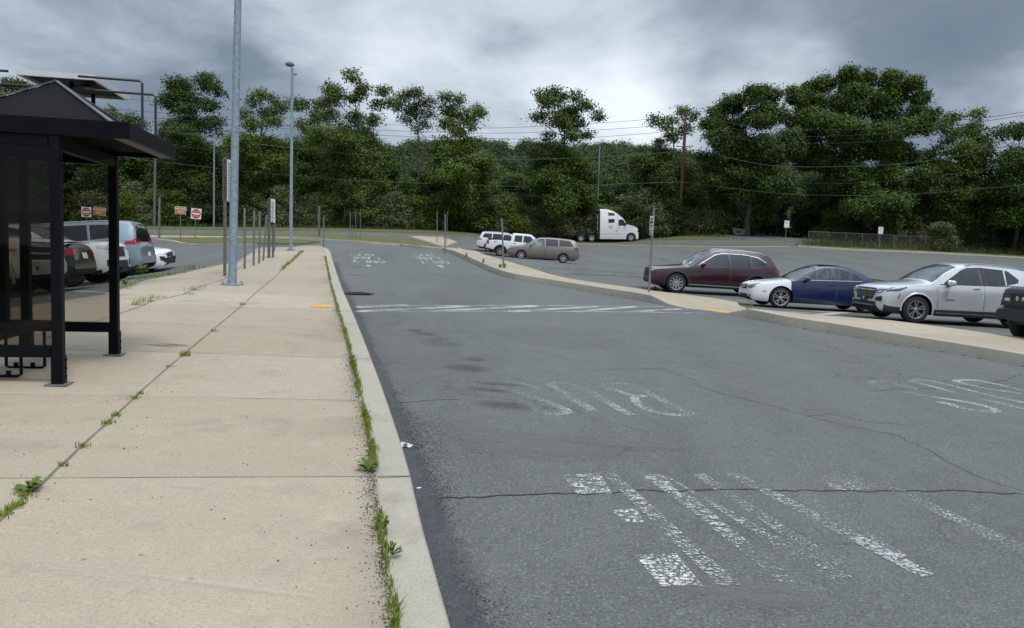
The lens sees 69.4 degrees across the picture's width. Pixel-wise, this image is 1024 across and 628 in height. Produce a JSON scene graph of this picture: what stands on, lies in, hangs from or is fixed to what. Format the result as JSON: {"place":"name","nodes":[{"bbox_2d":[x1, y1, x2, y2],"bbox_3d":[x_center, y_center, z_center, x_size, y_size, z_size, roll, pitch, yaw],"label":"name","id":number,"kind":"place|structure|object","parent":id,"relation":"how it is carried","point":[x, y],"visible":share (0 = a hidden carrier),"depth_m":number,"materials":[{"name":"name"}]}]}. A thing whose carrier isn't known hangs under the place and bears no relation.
{"place":"outdoors","nodes":[
{"label":"outdoors","id":0,"kind":"place"},
{"bbox_2d":[9,237,66,295],"bbox_3d":[-12.512,-1.148,14.791,6.006,1.900,2.426,-4,5,-8],"label":"car","id":1,"kind":"object","parent":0,"point":[41,265],"visible":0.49,"depth_m":14.91,"materials":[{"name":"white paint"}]},
{"bbox_2d":[0,246,398,627],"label":"sidewalk","id":2,"kind":"structure","parent":0,"point":[175,551],"depth_m":4.58,"materials":[{"name":"concrete"}]},
{"bbox_2d":[0,319,50,377],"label":"bench","id":3,"kind":"object","parent":2,"relation":"on","point":[19,327],"visible":0.91,"depth_m":6.60,"materials":[{"name":"metal"}]},
{"bbox_2d":[0,69,175,386],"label":"bus shelter","id":4,"kind":"object","parent":2,"relation":"on","point":[56,120],"visible":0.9,"depth_m":6.67,"materials":[{"name":"metal"}]},
{"bbox_2d":[0,257,355,520],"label":"sidewalk joint","id":5,"kind":"object","parent":2,"relation":"on","point":[54,470],"visible":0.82,"depth_m":5.46,"materials":[{"name":"brown"}]},
{"bbox_2d":[222,157,230,275],"bbox_3d":[-6.637,-2.257,17.298,0.117,2.715,0.460,2,5,-2],"label":"schedule sign","id":6,"kind":"object","parent":2,"relation":"on","point":[226,182],"visible":0.56,"depth_m":17.08,"materials":[{"name":"grey metal"}]},
{"bbox_2d":[220,0,243,285],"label":"street lamp","id":7,"kind":"object","parent":2,"relation":"on","point":[233,226],"visible":1,"depth_m":14.78,"materials":[{"name":"metal"}]},
{"bbox_2d":[268,198,274,257],"bbox_3d":[-7.941,-2.835,24.415,0.118,1.955,0.341,3,5,7],"label":"schedule sign","id":8,"kind":"object","parent":2,"relation":"on","point":[271,210],"visible":1,"depth_m":24.30,"materials":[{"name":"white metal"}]},
{"bbox_2d":[285,62,296,249],"bbox_3d":[-8.834,-6.252,29.488,0.455,7.406,0.350,2,5,0],"label":"street lamp","id":9,"kind":"object","parent":2,"relation":"on","point":[290,64],"visible":1,"depth_m":29.47,"materials":[{"name":"metal"}]},
{"bbox_2d":[165,237,319,244],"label":"grass verge","id":10,"kind":"object","parent":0,"point":[278,241],"depth_m":55.04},
{"bbox_2d":[149,233,439,247],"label":"grass verge","id":11,"kind":"object","parent":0,"point":[385,240],"depth_m":61.70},
{"bbox_2d":[146,226,728,239],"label":"grass verge","id":12,"kind":"object","parent":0,"point":[435,232],"depth_m":82.34,"materials":[{"name":"plant"}]},
{"bbox_2d":[0,0,1023,177],"label":"sky","id":13,"kind":"structure","parent":0,"point":[634,59],"materials":[{"name":"grey"}]},
{"bbox_2d":[8,220,1023,255],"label":"tall grass","id":14,"kind":"structure","parent":0,"point":[883,245],"depth_m":82.49,"materials":[{"name":"plant"}]},
{"bbox_2d":[10,223,1023,627],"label":"road","id":15,"kind":"structure","parent":0,"point":[572,559],"depth_m":6.63,"materials":[{"name":"asphalt"}]},
{"bbox_2d":[9,234,96,291],"bbox_3d":[-12.440,-1.118,16.998,4.865,1.455,2.212,-5,6,-11],"label":"sedan car","id":16,"kind":"object","parent":15,"relation":"on","point":[79,257],"visible":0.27,"depth_m":17.20,"materials":[{"name":"black paint"}]},
{"bbox_2d":[9,224,129,286],"bbox_3d":[-13.373,-1.538,20.045,5.144,1.800,2.341,-6,6,-7],"label":"white suv","id":17,"kind":"object","parent":15,"relation":"on","point":[100,250],"visible":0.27,"depth_m":19.79,"materials":[{"name":"white paint"}]},
{"bbox_2d":[38,220,156,282],"bbox_3d":[-14.375,-1.892,23.438,5.364,1.940,2.395,-5,7,-10],"label":"suv","id":18,"kind":"object","parent":15,"relation":"on","point":[134,237],"visible":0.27,"depth_m":22.98,"materials":[{"name":"grey paint"}]},
{"bbox_2d":[131,247,175,274],"bbox_3d":[-14.975,-2.126,26.850,4.881,1.455,2.212,-5,11,-7],"label":"sedan car","id":19,"kind":"object","parent":15,"relation":"on","point":[165,256],"visible":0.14,"depth_m":26.70,"materials":[{"name":"white paint"}]},
{"bbox_2d":[247,236,441,250],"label":"kerb","id":20,"kind":"structure","parent":15,"relation":"on","point":[413,246],"depth_m":52.39,"materials":[{"name":"concrete"}]},
{"bbox_2d":[299,245,449,627],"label":"kerb","id":21,"kind":"structure","parent":15,"relation":"on","point":[413,572],"depth_m":4.24,"materials":[{"name":"concrete"}]},
{"bbox_2d":[333,262,503,627],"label":"gutter grit","id":22,"kind":"object","parent":15,"relation":"on","point":[452,598],"visible":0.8,"depth_m":4.24,"materials":[{"name":"gravel"}]},
{"bbox_2d":[0,250,870,627],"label":"weed grass","id":23,"kind":"structure","parent":15,"relation":"on","point":[366,424],"depth_m":5.30,"materials":[{"name":"plant"}]},
{"bbox_2d":[476,231,511,251],"bbox_3d":[-0.572,-6.064,63.075,4.854,1.700,2.249,5,9,0],"label":"white suv","id":24,"kind":"object","parent":15,"relation":"on","point":[483,238],"visible":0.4,"depth_m":62.24,"materials":[{"name":"white paint"}]},
{"bbox_2d":[0,258,1023,627],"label":"gravel","id":25,"kind":"structure","parent":15,"relation":"on","point":[352,386],"depth_m":5.07,"materials":[{"name":"gravel"}]},
{"bbox_2d":[484,233,548,259],"bbox_3d":[0.845,-5.479,59.202,6.006,1.900,2.426,5,7,0],"label":"pickup truck","id":26,"kind":"object","parent":15,"relation":"on","point":[493,244],"visible":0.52,"depth_m":58.26,"materials":[{"name":"white paint"}]},
{"bbox_2d":[354,304,685,312],"bbox_3d":[0.818,-0.105,16.452,9.614,0.205,1.504,-1,6,-36],"label":"crosswalk marking","id":27,"kind":"object","parent":15,"relation":"on","point":[507,307],"visible":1,"depth_m":15.84,"materials":[{"name":"white paint"}]},
{"bbox_2d":[507,237,578,262],"bbox_3d":[2.248,-4.674,53.325,5.162,1.750,2.341,5,5,1],"label":"minivan","id":28,"kind":"object","parent":15,"relation":"on","point":[561,250],"visible":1,"depth_m":52.41,"materials":[{"name":"grey paint"}]},
{"bbox_2d":[572,209,638,241],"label":"semi truck","id":29,"kind":"object","parent":15,"relation":"on","point":[612,224],"visible":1,"depth_m":89.84,"materials":[{"name":"white paint"}]},
{"bbox_2d":[497,382,882,566],"bbox_3d":[1.482,1.101,6.604,1.822,0.237,4.729,0,5,-24],"label":"road lettering","id":30,"kind":"object","parent":15,"relation":"on","point":[636,399],"visible":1,"depth_m":7.47,"materials":[{"name":"paint"}]},
{"bbox_2d":[381,246,1021,497],"bbox_3d":[7.462,-3.049,42.498,26.228,3.105,75.840,4,5,23],"label":"asphalt crack","id":31,"kind":"object","parent":15,"relation":"on","point":[721,393],"visible":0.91,"depth_m":5.71,"materials":[{"name":"asphalt"}]},
{"bbox_2d":[643,249,779,292],"bbox_3d":[7.986,-1.734,29.722,5.138,1.785,2.341,3,7,-1],"label":"maroon suv","id":32,"kind":"object","parent":15,"relation":"on","point":[723,269],"visible":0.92,"depth_m":28.82,"materials":[{"name":"red paint"}]},
{"bbox_2d":[442,247,1023,365],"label":"island kerb","id":33,"kind":"structure","parent":15,"relation":"on","point":[980,351],"depth_m":16.08,"materials":[{"name":"concrete"}]},
{"bbox_2d":[450,248,1023,351],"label":"island walk","id":34,"kind":"structure","parent":15,"relation":"on","point":[1013,343],"depth_m":17.30,"materials":[{"name":"concrete"}]},
{"bbox_2d":[565,474,931,585],"bbox_3d":[1.371,1.323,4.793,1.680,0.126,1.751,1,5,-15],"label":"road lettering","id":35,"kind":"object","parent":15,"relation":"on","point":[671,573],"visible":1,"depth_m":4.24,"materials":[{"name":"white paint"}]},
{"bbox_2d":[606,473,932,584],"bbox_3d":[1.536,1.328,4.843,1.370,0.118,1.742,1,5,-14],"label":"road lettering","id":36,"kind":"object","parent":15,"relation":"on","point":[741,522],"visible":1,"depth_m":4.58,"materials":[{"name":"white paint"}]},
{"bbox_2d":[738,264,884,312],"bbox_3d":[9.596,-0.873,23.468,4.500,1.409,2.127,3,5,-1],"label":"sedan car","id":37,"kind":"object","parent":15,"relation":"on","point":[836,290],"visible":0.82,"depth_m":22.67,"materials":[{"name":"blue paint"}]},
{"bbox_2d":[798,245,1023,257],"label":"kerb","id":38,"kind":"structure","parent":15,"relation":"on","point":[909,251],"depth_m":78.41,"materials":[{"name":"concrete"}]},
{"bbox_2d":[852,262,1023,327],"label":"silver suv","id":39,"kind":"object","parent":15,"relation":"on","point":[975,292],"visible":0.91,"depth_m":19.42,"materials":[{"name":"white paint"}]},
{"bbox_2d":[995,287,1023,336],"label":"black suv","id":40,"kind":"object","parent":15,"relation":"on","point":[1011,308],"visible":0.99,"depth_m":15.99,"materials":[{"name":"black paint"}]},
{"bbox_2d":[474,238,792,245],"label":"grass verge","id":41,"kind":"object","parent":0,"point":[666,244],"depth_m":80.95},
{"bbox_2d":[795,244,1023,256],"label":"grass verge","id":42,"kind":"object","parent":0,"point":[977,253],"depth_m":80.85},
{"bbox_2d":[923,221,963,251],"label":"shrub","id":43,"kind":"object","parent":42,"relation":"on","point":[947,238],"visible":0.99,"depth_m":82.54,"materials":[{"name":"green plant"}]},
{"bbox_2d":[959,212,1005,252],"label":"conifer tree","id":44,"kind":"object","parent":42,"relation":"on","point":[980,237],"visible":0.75,"depth_m":87.26,"materials":[{"name":"green plant"}]},
{"bbox_3d":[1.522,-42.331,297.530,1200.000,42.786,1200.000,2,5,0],"label":"terrain","id":45,"kind":"structure","parent":0,"visible":0},
{"bbox_2d":[0,75,44,178],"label":"broadleaf tree","id":46,"kind":"object","parent":45,"relation":"on","point":[11,88],"visible":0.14,"depth_m":90.24,"materials":[{"name":"green plant"}]},
{"bbox_2d":[8,181,46,222],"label":"hedge shrub","id":47,"kind":"object","parent":45,"relation":"on","point":[15,208],"visible":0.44,"depth_m":84.71,"materials":[{"name":"green plant"}]},
{"bbox_2d":[8,177,49,222],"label":"hedge shrub","id":48,"kind":"object","parent":45,"relation":"on","point":[38,183],"visible":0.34,"depth_m":86.25,"materials":[{"name":"green plant"}]},
{"bbox_2d":[32,184,49,222],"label":"hedge shrub","id":49,"kind":"object","parent":45,"relation":"on","point":[43,204],"visible":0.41,"depth_m":86.24,"materials":[{"name":"green plant"}]},
{"bbox_2d":[66,189,107,221],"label":"hedge shrub","id":50,"kind":"object","parent":45,"relation":"on","point":[95,200],"visible":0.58,"depth_m":85.28,"materials":[{"name":"green plant"}]},
{"bbox_2d":[64,166,119,214],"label":"hedge shrub","id":51,"kind":"object","parent":45,"relation":"on","point":[98,180],"visible":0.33,"depth_m":87.71,"materials":[{"name":"green plant"}]},
{"bbox_2d":[74,104,163,189],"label":"broadleaf tree","id":52,"kind":"object","parent":45,"relation":"on","point":[131,165],"visible":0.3,"depth_m":90.84,"materials":[{"name":"green plant"}]},
{"bbox_2d":[104,191,139,220],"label":"hedge shrub","id":53,"kind":"object","parent":45,"relation":"on","point":[126,208],"visible":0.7,"depth_m":85.63,"materials":[{"name":"green plant"}]},
{"bbox_2d":[131,184,162,224],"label":"hedge shrub","id":54,"kind":"object","parent":45,"relation":"on","point":[147,217],"visible":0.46,"depth_m":85.97,"materials":[{"name":"green plant"}]},
{"bbox_2d":[149,96,163,225],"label":"utility pole","id":55,"kind":"object","parent":45,"relation":"on","point":[154,204],"visible":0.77,"depth_m":83.90,"materials":[{"name":"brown wood"}]},
{"bbox_2d":[102,108,1023,136],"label":"overhead cable","id":56,"kind":"object","parent":55,"relation":"attached to","point":[588,130],"visible":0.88,"depth_m":84.68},
{"bbox_2d":[112,115,1023,143],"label":"overhead cable","id":57,"kind":"object","parent":55,"relation":"attached to","point":[603,136],"visible":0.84,"depth_m":85.08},
{"bbox_2d":[127,157,1020,195],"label":"overhead cable","id":58,"kind":"object","parent":55,"relation":"attached to","point":[610,184],"visible":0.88,"depth_m":85.62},
{"bbox_2d":[129,99,1021,129],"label":"overhead cable","id":59,"kind":"object","parent":55,"relation":"attached to","point":[594,123],"visible":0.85,"depth_m":84.88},
{"bbox_2d":[148,129,1023,166],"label":"overhead cable","id":60,"kind":"object","parent":55,"relation":"attached to","point":[609,156],"visible":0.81,"depth_m":85.70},
{"bbox_2d":[177,145,1020,183],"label":"overhead cable","id":61,"kind":"object","parent":55,"relation":"attached to","point":[652,163],"visible":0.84,"depth_m":85.16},
{"bbox_2d":[152,188,193,225],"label":"hedge shrub","id":62,"kind":"object","parent":45,"relation":"on","point":[167,197],"visible":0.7,"depth_m":85.39,"materials":[{"name":"green plant"}]},
{"bbox_2d":[152,187,206,225],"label":"hedge shrub","id":63,"kind":"object","parent":45,"relation":"on","point":[185,192],"visible":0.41,"depth_m":85.61,"materials":[{"name":"green plant"}]},
{"bbox_2d":[135,68,229,205],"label":"broadleaf tree","id":64,"kind":"object","parent":45,"relation":"on","point":[179,91],"visible":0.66,"depth_m":89.10,"materials":[{"name":"green plant"}]},
{"bbox_2d":[177,178,222,226],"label":"hedge shrub","id":65,"kind":"object","parent":45,"relation":"on","point":[201,193],"visible":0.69,"depth_m":85.31,"materials":[{"name":"green plant"}]},
{"bbox_2d":[196,192,228,225],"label":"hedge shrub","id":66,"kind":"object","parent":45,"relation":"on","point":[218,197],"visible":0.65,"depth_m":85.25,"materials":[{"name":"green plant"}]},
{"bbox_2d":[212,182,260,226],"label":"hedge shrub","id":67,"kind":"object","parent":45,"relation":"on","point":[243,197],"visible":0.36,"depth_m":86.06,"materials":[{"name":"green plant"}]},
{"bbox_2d":[238,188,267,226],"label":"hedge shrub","id":68,"kind":"object","parent":45,"relation":"on","point":[256,198],"visible":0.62,"depth_m":86.63,"materials":[{"name":"green plant"}]},
{"bbox_2d":[215,84,310,226],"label":"broadleaf tree","id":69,"kind":"object","parent":45,"relation":"on","point":[262,164],"visible":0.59,"depth_m":87.81,"materials":[{"name":"green plant"}]},
{"bbox_2d":[260,181,299,226],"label":"hedge shrub","id":70,"kind":"object","parent":45,"relation":"on","point":[280,194],"visible":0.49,"depth_m":86.59,"materials":[{"name":"green plant"}]},
{"bbox_2d":[265,95,331,182],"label":"broadleaf tree","id":71,"kind":"object","parent":45,"relation":"on","point":[308,155],"visible":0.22,"depth_m":93.99,"materials":[{"name":"green plant"}]},
{"bbox_2d":[288,169,329,201],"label":"hedge shrub","id":72,"kind":"object","parent":45,"relation":"on","point":[311,185],"visible":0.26,"depth_m":90.65,"materials":[{"name":"green plant"}]},
{"bbox_2d":[293,194,325,227],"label":"hedge shrub","id":73,"kind":"object","parent":45,"relation":"on","point":[302,221],"visible":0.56,"depth_m":86.81,"materials":[{"name":"green plant"}]},
{"bbox_2d":[300,188,331,226],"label":"hedge shrub","id":74,"kind":"object","parent":45,"relation":"on","point":[312,208],"visible":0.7,"depth_m":87.12,"materials":[{"name":"green plant"}]},
{"bbox_2d":[326,177,366,227],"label":"young tree","id":75,"kind":"object","parent":45,"relation":"on","point":[344,187],"visible":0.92,"depth_m":84.91,"materials":[{"name":"green plant"}]},
{"bbox_2d":[293,65,402,224],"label":"broadleaf tree","id":76,"kind":"object","parent":45,"relation":"on","point":[354,144],"visible":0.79,"depth_m":88.31,"materials":[{"name":"green plant"}]},
{"bbox_2d":[367,191,422,229],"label":"hedge shrub","id":77,"kind":"object","parent":45,"relation":"on","point":[394,202],"visible":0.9,"depth_m":88.62,"materials":[{"name":"green plant"}]},
{"bbox_2d":[394,175,426,199],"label":"hedge shrub","id":78,"kind":"object","parent":45,"relation":"on","point":[409,187],"visible":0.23,"depth_m":93.44,"materials":[{"name":"green plant"}]},
{"bbox_2d":[387,83,440,184],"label":"broadleaf tree","id":79,"kind":"object","parent":45,"relation":"on","point":[414,106],"visible":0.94,"depth_m":101.73,"materials":[{"name":"green plant"}]},
{"bbox_2d":[403,194,440,229],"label":"hedge shrub","id":80,"kind":"object","parent":45,"relation":"on","point":[423,204],"visible":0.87,"depth_m":89.61,"materials":[{"name":"green plant"}]},
{"bbox_2d":[424,192,456,230],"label":"hedge shrub","id":81,"kind":"object","parent":45,"relation":"on","point":[441,221],"visible":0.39,"depth_m":90.60,"materials":[{"name":"green plant"}]},
{"bbox_2d":[415,89,501,231],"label":"broadleaf tree","id":82,"kind":"object","parent":45,"relation":"on","point":[462,193],"visible":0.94,"depth_m":89.42,"materials":[{"name":"green plant"}]},
{"bbox_2d":[469,189,499,231],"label":"young tree","id":83,"kind":"object","parent":45,"relation":"on","point":[486,205],"visible":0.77,"depth_m":89.31,"materials":[{"name":"green plant"}]},
{"bbox_2d":[490,196,533,233],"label":"hedge shrub","id":84,"kind":"object","parent":45,"relation":"on","point":[517,223],"visible":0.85,"depth_m":90.53,"materials":[{"name":"green plant"}]},
{"bbox_2d":[529,205,555,237],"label":"hedge shrub","id":85,"kind":"object","parent":45,"relation":"on","point":[539,221],"visible":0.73,"depth_m":92.41,"materials":[{"name":"green plant"}]},
{"bbox_2d":[517,83,608,238],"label":"broadleaf tree","id":86,"kind":"object","parent":45,"relation":"on","point":[560,193],"visible":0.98,"depth_m":90.17,"materials":[{"name":"green plant"}]},
{"bbox_2d":[548,208,587,239],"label":"hedge shrub","id":87,"kind":"object","parent":45,"relation":"on","point":[573,223],"visible":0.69,"depth_m":91.78,"materials":[{"name":"green plant"}]},
{"bbox_2d":[218,135,968,244],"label":"hill woods","id":88,"kind":"object","parent":45,"relation":"on","point":[504,150],"visible":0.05,"depth_m":241.00,"materials":[{"name":"green plant"}]},
{"bbox_2d":[577,204,623,241],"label":"hedge shrub","id":89,"kind":"object","parent":45,"relation":"on","point":[589,219],"visible":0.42,"depth_m":91.81,"materials":[{"name":"green plant"}]},
{"bbox_2d":[599,174,633,198],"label":"broadleaf tree","id":90,"kind":"object","parent":45,"relation":"on","point":[623,181],"visible":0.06,"depth_m":105.47,"materials":[{"name":"green plant"}]},
{"bbox_2d":[616,199,650,239],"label":"hedge shrub","id":91,"kind":"object","parent":45,"relation":"on","point":[633,214],"visible":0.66,"depth_m":91.90,"materials":[{"name":"green plant"}]},
{"bbox_2d":[642,202,677,237],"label":"hedge shrub","id":92,"kind":"object","parent":45,"relation":"on","point":[660,231],"visible":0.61,"depth_m":92.44,"materials":[{"name":"green plant"}]},
{"bbox_2d":[625,104,707,211],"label":"broadleaf tree","id":93,"kind":"object","parent":45,"relation":"on","point":[671,159],"visible":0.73,"depth_m":95.92,"materials":[{"name":"green plant"}]},
{"bbox_2d":[654,195,691,235],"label":"hedge shrub","id":94,"kind":"object","parent":45,"relation":"on","point":[673,209],"visible":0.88,"depth_m":92.33,"materials":[{"name":"green plant"}]},
{"bbox_2d":[680,210,704,235],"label":"hedge shrub","id":95,"kind":"object","parent":45,"relation":"on","point":[692,216],"visible":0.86,"depth_m":93.62,"materials":[{"name":"green plant"}]},
{"bbox_2d":[689,195,725,234],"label":"hedge shrub","id":96,"kind":"object","parent":45,"relation":"on","point":[699,210],"visible":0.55,"depth_m":93.96,"materials":[{"name":"green plant"}]},
{"bbox_2d":[699,199,743,234],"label":"hedge shrub","id":97,"kind":"object","parent":45,"relation":"on","point":[709,223],"visible":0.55,"depth_m":92.94,"materials":[{"name":"green plant"}]},
{"bbox_2d":[705,195,742,235],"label":"hedge shrub","id":98,"kind":"object","parent":45,"relation":"on","point":[727,230],"visible":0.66,"depth_m":92.71,"materials":[{"name":"green plant"}]},
{"bbox_2d":[690,81,812,235],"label":"broadleaf tree","id":99,"kind":"object","parent":45,"relation":"on","point":[763,113],"visible":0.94,"depth_m":89.52,"materials":[{"name":"green plant"}]},
{"bbox_2d":[754,195,792,235],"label":"broadleaf tree","id":100,"kind":"object","parent":45,"relation":"on","point":[778,225],"visible":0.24,"depth_m":99.16,"materials":[{"name":"green plant"}]},
{"bbox_2d":[788,174,827,237],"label":"broadleaf tree","id":101,"kind":"object","parent":45,"relation":"on","point":[802,223],"visible":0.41,"depth_m":98.99,"materials":[{"name":"green plant"}]},
{"bbox_2d":[810,208,849,241],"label":"hedge shrub","id":102,"kind":"object","parent":45,"relation":"on","point":[831,220],"visible":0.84,"depth_m":91.75,"materials":[{"name":"green plant"}]},
{"bbox_2d":[838,215,874,242],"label":"hedge shrub","id":103,"kind":"object","parent":45,"relation":"on","point":[859,228],"visible":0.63,"depth_m":91.09,"materials":[{"name":"green plant"}]},
{"bbox_2d":[780,61,948,241],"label":"broadleaf tree","id":104,"kind":"object","parent":45,"relation":"on","point":[851,101],"visible":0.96,"depth_m":89.24,"materials":[{"name":"green plant"}]},
{"bbox_2d":[898,221,931,246],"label":"hedge shrub","id":105,"kind":"object","parent":45,"relation":"on","point":[916,231],"visible":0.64,"depth_m":89.83,"materials":[{"name":"green plant"}]},
{"bbox_2d":[905,195,939,245],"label":"conifer tree","id":106,"kind":"object","parent":45,"relation":"on","point":[924,213],"visible":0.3,"depth_m":90.47,"materials":[{"name":"green plant"}]},
{"bbox_2d":[916,105,999,247],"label":"broadleaf tree","id":107,"kind":"object","parent":45,"relation":"on","point":[955,206],"visible":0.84,"depth_m":88.61,"materials":[{"name":"green plant"}]},
{"bbox_2d":[964,117,1023,253],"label":"broadleaf tree","id":108,"kind":"object","parent":45,"relation":"on","point":[1003,205],"visible":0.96,"depth_m":84.61,"materials":[{"name":"green plant"}]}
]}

